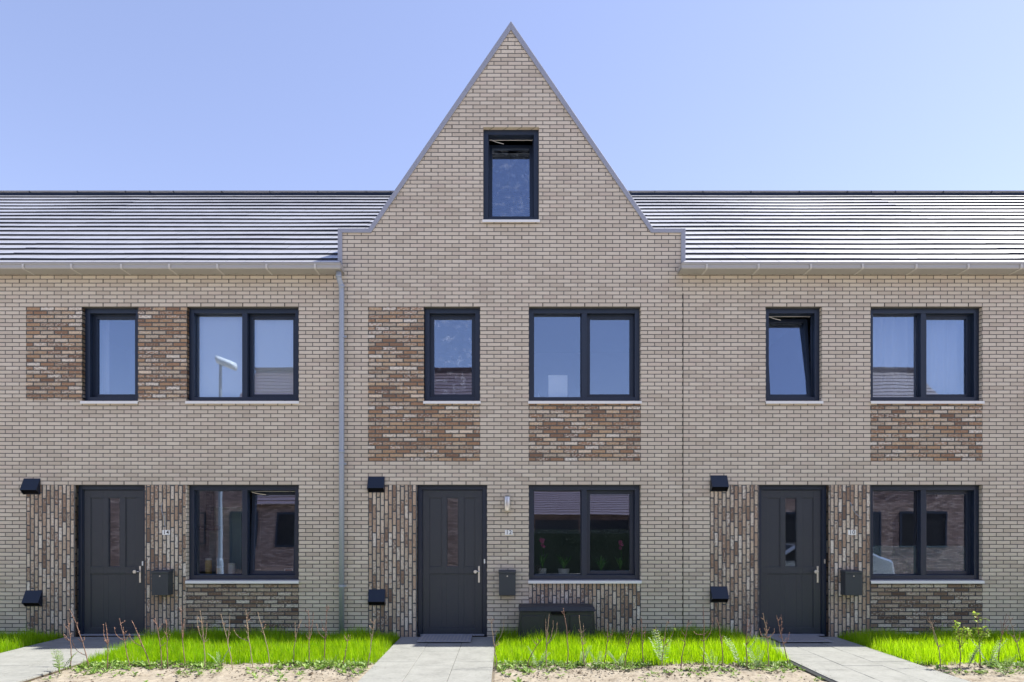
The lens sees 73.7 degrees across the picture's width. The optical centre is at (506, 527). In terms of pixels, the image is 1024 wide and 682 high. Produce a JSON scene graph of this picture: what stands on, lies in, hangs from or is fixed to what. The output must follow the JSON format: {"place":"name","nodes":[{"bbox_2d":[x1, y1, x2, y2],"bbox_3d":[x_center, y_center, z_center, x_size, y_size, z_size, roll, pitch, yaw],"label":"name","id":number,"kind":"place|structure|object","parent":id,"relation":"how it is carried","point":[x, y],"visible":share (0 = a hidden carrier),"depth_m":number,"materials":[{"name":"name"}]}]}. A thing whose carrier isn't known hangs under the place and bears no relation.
{"place":"outdoors","nodes":[
{"label":"outdoors","id":0,"kind":"place"},
{"bbox_2d":[205,558,211,573],"bbox_3d":[-4.866,0.637,11.140,0.104,0.286,0.102,0,0,0],"label":"storage jar","id":1,"kind":"object","parent":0,"point":[208,565],"visible":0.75,"depth_m":11.10,"materials":[{"name":"yellow ceramic"}]},
{"bbox_2d":[216,566,221,573],"bbox_3d":[-4.700,0.702,11.160,0.090,0.156,0.089,0,0,0],"label":"storage jar","id":2,"kind":"object","parent":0,"point":[218,569],"visible":0.75,"depth_m":11.12,"materials":[{"name":"white ceramic"}]},
{"bbox_2d":[198,316,241,396],"bbox_3d":[-4.606,-2.725,11.046,0.864,1.577,0.019,0,0,0],"label":"window pane","id":3,"kind":"structure","parent":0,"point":[219,356],"depth_m":11.04,"materials":[{"name":"glass"}]},
{"bbox_2d":[228,563,235,573],"bbox_3d":[-4.491,0.677,11.160,0.120,0.206,0.118,0,0,0],"label":"storage jar","id":4,"kind":"object","parent":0,"point":[231,568],"visible":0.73,"depth_m":11.11,"materials":[{"name":"white plastic"}]},
{"bbox_2d":[254,320,292,393],"bbox_3d":[-3.737,-2.725,11.046,0.854,1.577,0.019,0,0,0],"label":"window pane","id":5,"kind":"structure","parent":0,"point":[273,356],"depth_m":11.04,"materials":[{"name":"glass"}]},
{"bbox_2d":[0,637,969,681],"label":"path","id":6,"kind":"structure","parent":0,"point":[837,659],"depth_m":8.79,"materials":[{"name":"concrete"}]},
{"bbox_2d":[417,635,471,641],"bbox_3d":[-0.940,1.698,10.475,0.800,0.016,0.590,0,0,0],"label":"doormat","id":7,"kind":"object","parent":6,"relation":"on","point":[445,638],"visible":1,"depth_m":10.43,"materials":[{"name":"grey metal"}]},
{"bbox_2d":[767,635,832,641],"bbox_3d":[4.470,1.698,10.475,0.800,0.016,0.590,0,0,0],"label":"doormat","id":8,"kind":"object","parent":6,"relation":"on","point":[804,638],"visible":0.94,"depth_m":10.41,"materials":[{"name":"grey metal"}]},
{"bbox_2d":[0,620,1023,665],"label":"lawn","id":9,"kind":"structure","parent":0,"point":[913,647],"depth_m":9.43,"materials":[{"name":"green plant"}]},
{"bbox_2d":[0,0,1023,190],"label":"sky","id":10,"kind":"structure","parent":0,"point":[269,95],"materials":[{"name":"blue"}]},
{"bbox_2d":[21,637,1023,681],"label":"garden soil","id":11,"kind":"structure","parent":0,"point":[150,675],"depth_m":8.13,"materials":[{"name":"beige soil"}]},
{"bbox_2d":[51,649,77,673],"bbox_3d":[-5.274,1.589,8.162,0.262,0.344,0.284,0,0,-19],"label":"weed plant","id":12,"kind":"object","parent":11,"relation":"on","point":[57,664],"visible":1,"depth_m":8.14,"materials":[{"name":"green plant"}]},
{"bbox_2d":[63,621,71,668],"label":"sapling","id":13,"kind":"object","parent":11,"relation":"on","point":[68,639],"visible":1,"depth_m":8.52,"materials":[{"name":"brown plant"}]},
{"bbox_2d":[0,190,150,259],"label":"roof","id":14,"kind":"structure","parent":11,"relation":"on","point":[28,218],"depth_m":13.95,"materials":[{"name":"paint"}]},
{"bbox_2d":[69,609,88,668],"bbox_3d":[-5.316,1.384,8.480,0.225,0.754,0.050,0,0,-11],"label":"sapling","id":15,"kind":"object","parent":11,"relation":"on","point":[85,654],"visible":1,"depth_m":8.49,"materials":[{"name":"brown plant"}]},
{"bbox_2d":[103,623,108,667],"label":"sapling","id":16,"kind":"object","parent":11,"relation":"on","point":[107,641],"visible":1,"depth_m":8.37,"materials":[{"name":"brown plant"}]},
{"bbox_2d":[114,618,129,665],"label":"sapling","id":17,"kind":"object","parent":11,"relation":"on","point":[124,640],"visible":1,"depth_m":8.52,"materials":[{"name":"brown plant"}]},
{"bbox_2d":[129,620,149,665],"bbox_3d":[-4.598,1.460,8.564,0.246,0.603,0.041,0,0,-14],"label":"sapling","id":18,"kind":"object","parent":11,"relation":"on","point":[140,642],"visible":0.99,"depth_m":8.55,"materials":[{"name":"brown plant"}]},
{"bbox_2d":[153,620,164,667],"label":"sapling","id":19,"kind":"object","parent":11,"relation":"on","point":[159,642],"visible":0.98,"depth_m":8.54,"materials":[{"name":"brown plant"}]},
{"bbox_2d":[164,618,169,668],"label":"sapling","id":20,"kind":"object","parent":11,"relation":"on","point":[167,641],"visible":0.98,"depth_m":8.49,"materials":[{"name":"brown plant"}]},
{"bbox_2d":[179,608,184,663],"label":"sapling","id":21,"kind":"object","parent":11,"relation":"on","point":[182,637],"visible":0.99,"depth_m":8.62,"materials":[{"name":"brown plant"}]},
{"bbox_2d":[0,190,390,638],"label":"brick house","id":22,"kind":"structure","parent":11,"relation":"on","point":[153,276],"depth_m":10.80,"materials":[{"name":"brick"}]},
{"bbox_2d":[20,478,39,494],"bbox_3d":[-7.506,-0.651,10.750,0.262,0.255,0.099,0,0,0],"label":"vent hood","id":23,"kind":"object","parent":22,"relation":"attached to","point":[30,486],"visible":1,"depth_m":10.75,"materials":[{"name":"black metal"}]},
{"bbox_2d":[21,590,41,606],"bbox_3d":[-7.477,1.119,10.750,0.262,0.255,0.099,0,0,0],"label":"vent hood","id":24,"kind":"object","parent":22,"relation":"attached to","point":[32,597],"visible":1,"depth_m":10.76,"materials":[{"name":"black metal"}]},
{"bbox_2d":[100,320,108,393],"bbox_3d":[-6.592,-2.725,11.182,0.152,1.637,0.033,0,0,0],"label":"curtain","id":25,"kind":"object","parent":22,"relation":"hanging from","point":[104,356],"visible":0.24,"depth_m":11.18,"materials":[{"name":"white fabric"}]},
{"bbox_2d":[80,308,138,403],"bbox_3d":[-6.274,-2.731,10.892,0.908,1.551,0.260,0,0,0],"label":"window","id":26,"kind":"structure","parent":22,"relation":"in","point":[92,315],"depth_m":10.87,"materials":[{"name":"paint"}]},
{"bbox_2d":[78,485,144,635],"bbox_3d":[-6.274,0.522,10.911,1.105,2.417,0.168,0,0,0],"label":"door","id":27,"kind":"structure","parent":22,"relation":"in","point":[107,593],"depth_m":10.90,"materials":[{"name":"paint"}]},
{"bbox_2d":[151,570,172,594],"bbox_3d":[-5.406,0.859,10.715,0.272,0.392,0.169,0,0,0],"label":"mailbox","id":28,"kind":"object","parent":22,"relation":"attached to","point":[162,582],"visible":1,"depth_m":10.64,"materials":[{"name":"metal"}]},
{"bbox_2d":[162,530,169,534],"bbox_3d":[-5.384,0.076,10.793,0.120,0.076,0.009,0,0,0],"label":"house number sign","id":29,"kind":"object","parent":22,"relation":"attached to","point":[165,532],"visible":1,"depth_m":10.79,"materials":[{"name":"white plastic"}]},
{"bbox_2d":[199,491,220,530],"bbox_3d":[-5.194,-0.410,11.950,0.262,0.920,0.300,0,0,0],"label":"cooker hood","id":30,"kind":"object","parent":22,"relation":"attached to","point":[209,526],"visible":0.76,"depth_m":11.90,"materials":[{"name":"black"}]},
{"bbox_2d":[209,507,241,573],"bbox_3d":[-5.069,0.665,12.325,0.580,2.070,0.050,0,0,0],"label":"kitchen cupboard","id":31,"kind":"object","parent":22,"relation":"in","point":[225,545],"visible":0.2,"depth_m":12.30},
{"bbox_2d":[185,308,298,403],"bbox_3d":[-4.175,-2.731,10.892,1.792,1.551,0.260,0,0,0],"label":"window","id":32,"kind":"structure","parent":22,"relation":"in","point":[248,315],"depth_m":10.87,"materials":[{"name":"paint"}]},
{"bbox_2d":[185,485,298,583],"bbox_3d":[-4.175,0.098,10.945,1.792,1.569,0.365,0,0,0],"label":"window","id":33,"kind":"structure","parent":22,"relation":"in","point":[248,555],"depth_m":10.87,"materials":[{"name":"paint"}]},
{"bbox_2d":[197,611,208,667],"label":"sapling","id":34,"kind":"object","parent":11,"relation":"on","point":[203,640],"visible":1,"depth_m":8.54,"materials":[{"name":"beige plant"}]},
{"bbox_2d":[211,648,229,664],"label":"weed plant","id":35,"kind":"object","parent":11,"relation":"on","point":[217,657],"visible":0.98,"depth_m":8.67,"materials":[{"name":"green plant"}]},
{"bbox_2d":[221,616,232,669],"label":"sapling","id":36,"kind":"object","parent":11,"relation":"on","point":[228,640],"visible":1,"depth_m":8.46,"materials":[{"name":"beige plant"}]},
{"bbox_2d":[234,608,252,667],"bbox_3d":[-3.310,1.390,8.605,0.261,0.743,0.046,0,0,5],"label":"sapling","id":37,"kind":"object","parent":11,"relation":"on","point":[247,637],"visible":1,"depth_m":8.60,"materials":[{"name":"beige plant"}]},
{"bbox_2d":[258,615,269,664],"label":"sapling","id":38,"kind":"object","parent":11,"relation":"on","point":[265,639],"visible":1,"depth_m":8.72,"materials":[{"name":"beige plant"}]},
{"bbox_2d":[293,620,301,663],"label":"sapling","id":39,"kind":"object","parent":11,"relation":"on","point":[295,639],"visible":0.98,"depth_m":8.70,"materials":[{"name":"beige plant"}]},
{"bbox_2d":[306,609,313,661],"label":"sapling","id":40,"kind":"object","parent":11,"relation":"on","point":[311,631],"visible":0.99,"depth_m":8.73,"materials":[{"name":"brown plant"}]},
{"bbox_2d":[316,605,328,660],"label":"sapling","id":41,"kind":"object","parent":11,"relation":"on","point":[325,631],"visible":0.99,"depth_m":8.73,"materials":[{"name":"brown plant"}]},
{"bbox_2d":[343,634,350,663],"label":"sapling","id":42,"kind":"object","parent":11,"relation":"on","point":[346,646],"visible":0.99,"depth_m":8.67,"materials":[{"name":"brown plant"}]},
{"bbox_2d":[367,620,375,667],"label":"sapling","id":43,"kind":"object","parent":11,"relation":"on","point":[371,642],"visible":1,"depth_m":8.53,"materials":[{"name":"beige plant"}]},
{"bbox_2d":[488,619,503,669],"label":"sapling","id":44,"kind":"object","parent":11,"relation":"on","point":[493,640],"visible":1,"depth_m":8.41,"materials":[{"name":"beige plant"}]},
{"bbox_2d":[338,22,685,638],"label":"brick house","id":45,"kind":"structure","parent":11,"relation":"on","point":[506,251],"depth_m":10.80,"materials":[{"name":"brick"}]},
{"bbox_2d":[367,476,384,492],"bbox_3d":[-2.059,-0.683,10.750,0.262,0.255,0.099,0,0,0],"label":"vent hood","id":46,"kind":"object","parent":45,"relation":"attached to","point":[375,484],"visible":1,"depth_m":10.75,"materials":[{"name":"black metal"}]},
{"bbox_2d":[368,589,385,604],"bbox_3d":[-2.046,1.103,10.750,0.262,0.255,0.099,0,0,0],"label":"vent hood","id":47,"kind":"object","parent":45,"relation":"attached to","point":[376,596],"visible":1,"depth_m":10.76,"materials":[{"name":"black metal"}]},
{"bbox_2d":[423,308,480,403],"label":"window","id":48,"kind":"structure","parent":45,"relation":"in","point":[431,314],"depth_m":10.87,"materials":[{"name":"paint"}]},
{"bbox_2d":[418,485,486,635],"bbox_3d":[-0.864,0.522,10.911,1.105,2.417,0.168,0,0,0],"label":"door","id":49,"kind":"structure","parent":45,"relation":"in","point":[452,600],"depth_m":10.90,"materials":[{"name":"paint"}]},
{"bbox_2d":[504,496,509,510],"bbox_3d":[0.008,-0.383,10.742,0.099,0.236,0.113,0,0,0],"label":"wall lamp","id":50,"kind":"object","parent":45,"relation":"attached to","point":[506,503],"visible":1,"depth_m":10.69,"materials":[{"name":"metal"}]},
{"bbox_2d":[499,570,515,594],"bbox_3d":[0.010,0.859,10.715,0.272,0.392,0.169,0,0,0],"label":"mailbox","id":51,"kind":"object","parent":45,"relation":"attached to","point":[507,582],"visible":1,"depth_m":10.64,"materials":[{"name":"metal"}]},
{"bbox_2d":[505,530,512,534],"bbox_3d":[0.034,0.076,10.793,0.120,0.076,0.009,0,0,0],"label":"house number sign","id":52,"kind":"object","parent":45,"relation":"attached to","point":[508,532],"visible":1,"depth_m":10.79,"materials":[{"name":"white plastic"}]},
{"bbox_2d":[482,130,539,221],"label":"window","id":53,"kind":"structure","parent":45,"relation":"in","point":[488,135],"depth_m":10.87,"materials":[{"name":"paint"}]},
{"bbox_2d":[548,375,566,396],"bbox_3d":[0.830,-1.801,11.080,0.310,1.342,0.050,0,0,0],"label":"white board","id":54,"kind":"object","parent":45,"relation":"on","point":[557,385],"visible":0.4,"depth_m":11.05,"materials":[{"name":"plastic"}]},
{"bbox_2d":[528,308,641,403],"bbox_3d":[1.236,-2.731,10.892,1.792,1.551,0.260,0,0,0],"label":"window","id":55,"kind":"structure","parent":45,"relation":"in","point":[586,314],"depth_m":10.87,"materials":[{"name":"paint"}]},
{"bbox_2d":[528,485,641,583],"bbox_3d":[1.236,0.098,10.892,1.792,1.569,0.260,0,0,0],"label":"window","id":56,"kind":"structure","parent":45,"relation":"in","point":[633,491],"depth_m":10.87,"materials":[{"name":"paint"}]},
{"bbox_2d":[4,640,1023,681],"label":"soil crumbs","id":57,"kind":"object","parent":11,"relation":"on","point":[733,663],"visible":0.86,"depth_m":8.33,"materials":[{"name":"brown soil"}]},
{"bbox_2d":[41,659,1023,681],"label":"weeds","id":58,"kind":"object","parent":11,"relation":"on","point":[120,664],"visible":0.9,"depth_m":8.50,"materials":[{"name":"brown plant"}]},
{"bbox_2d":[527,638,542,666],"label":"sapling","id":59,"kind":"object","parent":11,"relation":"on","point":[533,651],"visible":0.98,"depth_m":8.43,"materials":[{"name":"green plant"}]},
{"bbox_2d":[527,646,548,668],"bbox_3d":[0.397,1.621,8.510,0.301,0.280,0.172,0,0,0],"label":"weed plant","id":60,"kind":"object","parent":11,"relation":"on","point":[541,662],"visible":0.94,"depth_m":8.53,"materials":[{"name":"green plant"}]},
{"bbox_2d":[545,618,557,666],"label":"sapling","id":61,"kind":"object","parent":11,"relation":"on","point":[549,639],"visible":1,"depth_m":8.47,"materials":[{"name":"beige plant"}]},
{"bbox_2d":[518,603,595,642],"bbox_3d":[0.754,1.458,10.436,1.169,0.545,0.527,0,0,0],"label":"storage chest","id":62,"kind":"object","parent":11,"relation":"on","point":[532,615],"visible":0.75,"depth_m":10.19,"materials":[{"name":"plastic"}]},
{"bbox_2d":[561,608,568,664],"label":"sapling","id":63,"kind":"object","parent":11,"relation":"on","point":[567,639],"visible":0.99,"depth_m":8.60,"materials":[{"name":"brown plant"}]},
{"bbox_2d":[579,617,585,667],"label":"sapling","id":64,"kind":"object","parent":11,"relation":"on","point":[582,642],"visible":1,"depth_m":8.52,"materials":[{"name":"beige plant"}]},
{"bbox_2d":[579,647,589,662],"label":"weed plant","id":65,"kind":"object","parent":11,"relation":"on","point":[582,661],"visible":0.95,"depth_m":8.63,"materials":[{"name":"green plant"}]},
{"bbox_2d":[590,651,607,667],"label":"weed plant","id":66,"kind":"object","parent":11,"relation":"on","point":[597,666],"visible":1,"depth_m":8.53,"materials":[{"name":"green plant"}]},
{"bbox_2d":[604,628,612,662],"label":"sapling","id":67,"kind":"object","parent":11,"relation":"on","point":[607,642],"visible":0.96,"depth_m":8.66,"materials":[{"name":"brown plant"}]},
{"bbox_2d":[608,653,624,664],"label":"weed plant","id":68,"kind":"object","parent":11,"relation":"on","point":[615,660],"visible":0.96,"depth_m":8.65,"materials":[{"name":"green plant"}]},
{"bbox_2d":[624,624,635,666],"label":"sapling","id":69,"kind":"object","parent":11,"relation":"on","point":[628,642],"visible":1,"depth_m":8.46,"materials":[{"name":"brown plant"}]},
{"bbox_2d":[640,618,645,662],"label":"sapling","id":70,"kind":"object","parent":11,"relation":"on","point":[643,640],"visible":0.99,"depth_m":8.66,"materials":[{"name":"brown plant"}]},
{"bbox_2d":[648,630,670,665],"bbox_3d":[1.951,1.542,8.745,0.232,0.439,0.316,0,0,34],"label":"weed plant","id":71,"kind":"object","parent":11,"relation":"on","point":[659,653],"visible":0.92,"depth_m":8.76,"materials":[{"name":"green plant"}]},
{"bbox_2d":[653,622,675,665],"bbox_3d":[1.994,1.468,8.627,0.296,0.586,0.104,0,0,5],"label":"sapling","id":72,"kind":"object","parent":11,"relation":"on","point":[666,644],"visible":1,"depth_m":8.63,"materials":[{"name":"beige plant"}]},
{"bbox_2d":[680,620,691,667],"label":"sapling","id":73,"kind":"object","parent":11,"relation":"on","point":[684,644],"visible":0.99,"depth_m":8.49,"materials":[{"name":"brown plant"}]},
{"bbox_2d":[694,610,712,669],"bbox_3d":[2.453,1.369,8.484,0.244,0.784,0.080,0,0,0],"label":"sapling","id":74,"kind":"object","parent":11,"relation":"on","point":[703,640],"visible":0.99,"depth_m":8.48,"materials":[{"name":"brown plant"}]},
{"bbox_2d":[702,648,717,664],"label":"weed plant","id":75,"kind":"object","parent":11,"relation":"on","point":[712,658],"visible":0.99,"depth_m":8.48,"materials":[{"name":"green plant"}]},
{"bbox_2d":[716,620,722,662],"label":"sapling","id":76,"kind":"object","parent":11,"relation":"on","point":[721,641],"visible":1,"depth_m":8.68,"materials":[{"name":"brown plant"}]},
{"bbox_2d":[724,636,756,668],"bbox_3d":[2.930,1.553,8.544,0.454,0.416,0.201,0,0,0],"label":"weed plant","id":77,"kind":"object","parent":11,"relation":"on","point":[735,657],"visible":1,"depth_m":8.53,"materials":[{"name":"green plant"}]},
{"bbox_2d":[746,616,753,669],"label":"sapling","id":78,"kind":"object","parent":11,"relation":"on","point":[747,642],"visible":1,"depth_m":8.43,"materials":[{"name":"brown plant"}]},
{"bbox_2d":[745,645,763,666],"bbox_3d":[3.093,1.601,8.540,0.208,0.320,0.246,0,0,36],"label":"weed plant","id":79,"kind":"object","parent":11,"relation":"on","point":[755,658],"visible":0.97,"depth_m":8.53,"materials":[{"name":"green plant"}]},
{"bbox_2d":[759,613,774,668],"bbox_3d":[3.231,1.411,8.491,0.192,0.700,0.068,0,0,-10],"label":"sapling","id":80,"kind":"object","parent":11,"relation":"on","point":[767,639],"visible":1,"depth_m":8.49,"materials":[{"name":"beige plant"}]},
{"bbox_2d":[776,615,789,663],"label":"sapling","id":81,"kind":"object","parent":11,"relation":"on","point":[784,642],"visible":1,"depth_m":8.63,"materials":[{"name":"brown plant"}]},
{"bbox_2d":[791,661,833,681],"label":"path edging","id":82,"kind":"object","parent":11,"relation":"on","point":[823,678],"visible":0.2,"depth_m":8.12,"materials":[{"name":"concrete"}]},
{"bbox_2d":[631,190,1023,636],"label":"brick house","id":83,"kind":"structure","parent":11,"relation":"on","point":[798,434],"depth_m":10.80,"materials":[{"name":"brick"}]},
{"bbox_2d":[710,475,728,491],"bbox_3d":[3.355,-0.700,10.750,0.262,0.255,0.099,0,0,0],"label":"vent hood","id":84,"kind":"object","parent":83,"relation":"attached to","point":[718,483],"visible":1,"depth_m":10.76,"materials":[{"name":"black metal"}]},
{"bbox_2d":[710,586,728,601],"bbox_3d":[3.355,1.056,10.750,0.262,0.255,0.099,0,0,0],"label":"vent hood","id":85,"kind":"object","parent":83,"relation":"attached to","point":[718,593],"visible":1,"depth_m":10.76,"materials":[{"name":"black metal"}]},
{"bbox_2d":[759,485,825,635],"bbox_3d":[4.542,0.522,10.911,1.105,2.417,0.168,0,0,0],"label":"door","id":86,"kind":"structure","parent":83,"relation":"in","point":[796,594],"depth_m":10.91,"materials":[{"name":"paint"}]},
{"bbox_2d":[765,308,823,403],"bbox_3d":[4.542,-2.731,10.973,0.908,1.551,0.421,0,0,0],"label":"window","id":87,"kind":"structure","parent":83,"relation":"in","point":[811,396],"depth_m":10.88,"materials":[{"name":"paint"}]},
{"bbox_2d":[840,570,862,594],"bbox_3d":[5.410,0.859,10.715,0.272,0.392,0.169,0,0,0],"label":"mailbox","id":88,"kind":"object","parent":83,"relation":"attached to","point":[851,582],"visible":1,"depth_m":10.64,"materials":[{"name":"metal"}]},
{"bbox_2d":[848,530,855,534],"bbox_3d":[5.460,0.076,10.793,0.120,0.076,0.009,0,0,0],"label":"house number sign","id":89,"kind":"object","parent":83,"relation":"attached to","point":[851,532],"visible":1,"depth_m":10.79,"materials":[{"name":"white plastic"}]},
{"bbox_2d":[873,316,963,396],"bbox_3d":[6.642,-2.725,11.182,1.772,1.637,0.096,0,0,0],"label":"curtain","id":90,"kind":"object","parent":83,"relation":"hanging from","point":[894,356],"visible":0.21,"depth_m":11.18,"materials":[{"name":"white fabric"}]},
{"bbox_2d":[870,308,984,403],"bbox_3d":[6.642,-2.731,10.892,1.792,1.551,0.260,0,0,0],"label":"window","id":91,"kind":"structure","parent":83,"relation":"in","point":[970,316],"depth_m":10.88,"materials":[{"name":"paint"}]},
{"bbox_2d":[871,485,984,583],"bbox_3d":[6.642,0.098,10.892,1.792,1.569,0.260,0,0,0],"label":"window","id":92,"kind":"structure","parent":83,"relation":"in","point":[970,492],"depth_m":10.88,"materials":[{"name":"paint"}]},
{"bbox_2d":[871,190,1023,259],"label":"roof","id":93,"kind":"structure","parent":83,"relation":"on","point":[994,218],"depth_m":13.96,"materials":[{"name":"paint"}]},
{"bbox_2d":[927,619,941,668],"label":"sapling","id":94,"kind":"object","parent":11,"relation":"on","point":[931,623],"visible":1,"depth_m":8.43,"materials":[{"name":"beige plant"}]},
{"bbox_2d":[952,620,971,668],"bbox_3d":[5.559,1.437,8.346,0.247,0.647,0.139,0,0,0],"label":"sapling","id":95,"kind":"object","parent":11,"relation":"on","point":[956,624],"visible":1,"depth_m":8.35,"materials":[{"name":"green plant"}]},
{"bbox_2d":[968,643,980,666],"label":"weed plant","id":96,"kind":"object","parent":11,"relation":"on","point":[973,655],"visible":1,"depth_m":8.55,"materials":[{"name":"green plant"}]},
{"bbox_2d":[967,611,990,666],"bbox_3d":[5.932,1.403,8.581,0.287,0.717,0.152,0,0,0],"label":"sapling","id":97,"kind":"object","parent":11,"relation":"on","point":[980,634],"visible":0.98,"depth_m":8.58,"materials":[{"name":"green plant"}]},
{"bbox_2d":[973,640,1003,664],"bbox_3d":[6.067,1.575,8.544,0.453,0.372,0.200,0,0,10],"label":"weed plant","id":98,"kind":"object","parent":11,"relation":"on","point":[998,647],"visible":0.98,"depth_m":8.54,"materials":[{"name":"green plant"}]},
{"bbox_2d":[998,613,1008,661],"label":"sapling","id":99,"kind":"object","parent":11,"relation":"on","point":[1002,632],"visible":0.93,"depth_m":8.76,"materials":[{"name":"brown plant"}]},
{"bbox_2d":[994,654,1018,674],"bbox_3d":[5.960,1.627,8.124,0.354,0.269,0.128,0,0,-29],"label":"weed plant","id":100,"kind":"object","parent":11,"relation":"on","point":[1009,664],"visible":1,"depth_m":8.13,"materials":[{"name":"green plant"}]},
{"bbox_2d":[1005,617,1020,659],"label":"sapling","id":101,"kind":"object","parent":11,"relation":"on","point":[1015,640],"visible":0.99,"depth_m":8.88,"materials":[{"name":"beige plant"}]},
{"bbox_2d":[538,538,547,573],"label":"potted plant","id":102,"kind":"object","parent":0,"point":[543,570],"visible":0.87,"depth_m":11.11,"materials":[{"name":"green plant"}]},
{"bbox_2d":[555,554,570,573],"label":"potted plant","id":103,"kind":"object","parent":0,"point":[563,570],"visible":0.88,"depth_m":11.12,"materials":[{"name":"green plant"}]},
{"bbox_2d":[594,556,609,570],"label":"potted plant","id":104,"kind":"object","parent":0,"point":[600,563],"visible":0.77,"depth_m":11.11,"materials":[{"name":"green plant"}]},
{"bbox_2d":[615,540,626,570],"bbox_3d":[1.859,0.488,11.138,0.260,0.574,0.177,0,0,-9],"label":"potted plant","id":105,"kind":"object","parent":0,"point":[620,563],"visible":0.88,"depth_m":11.11,"materials":[{"name":"green plant"}]}
]}

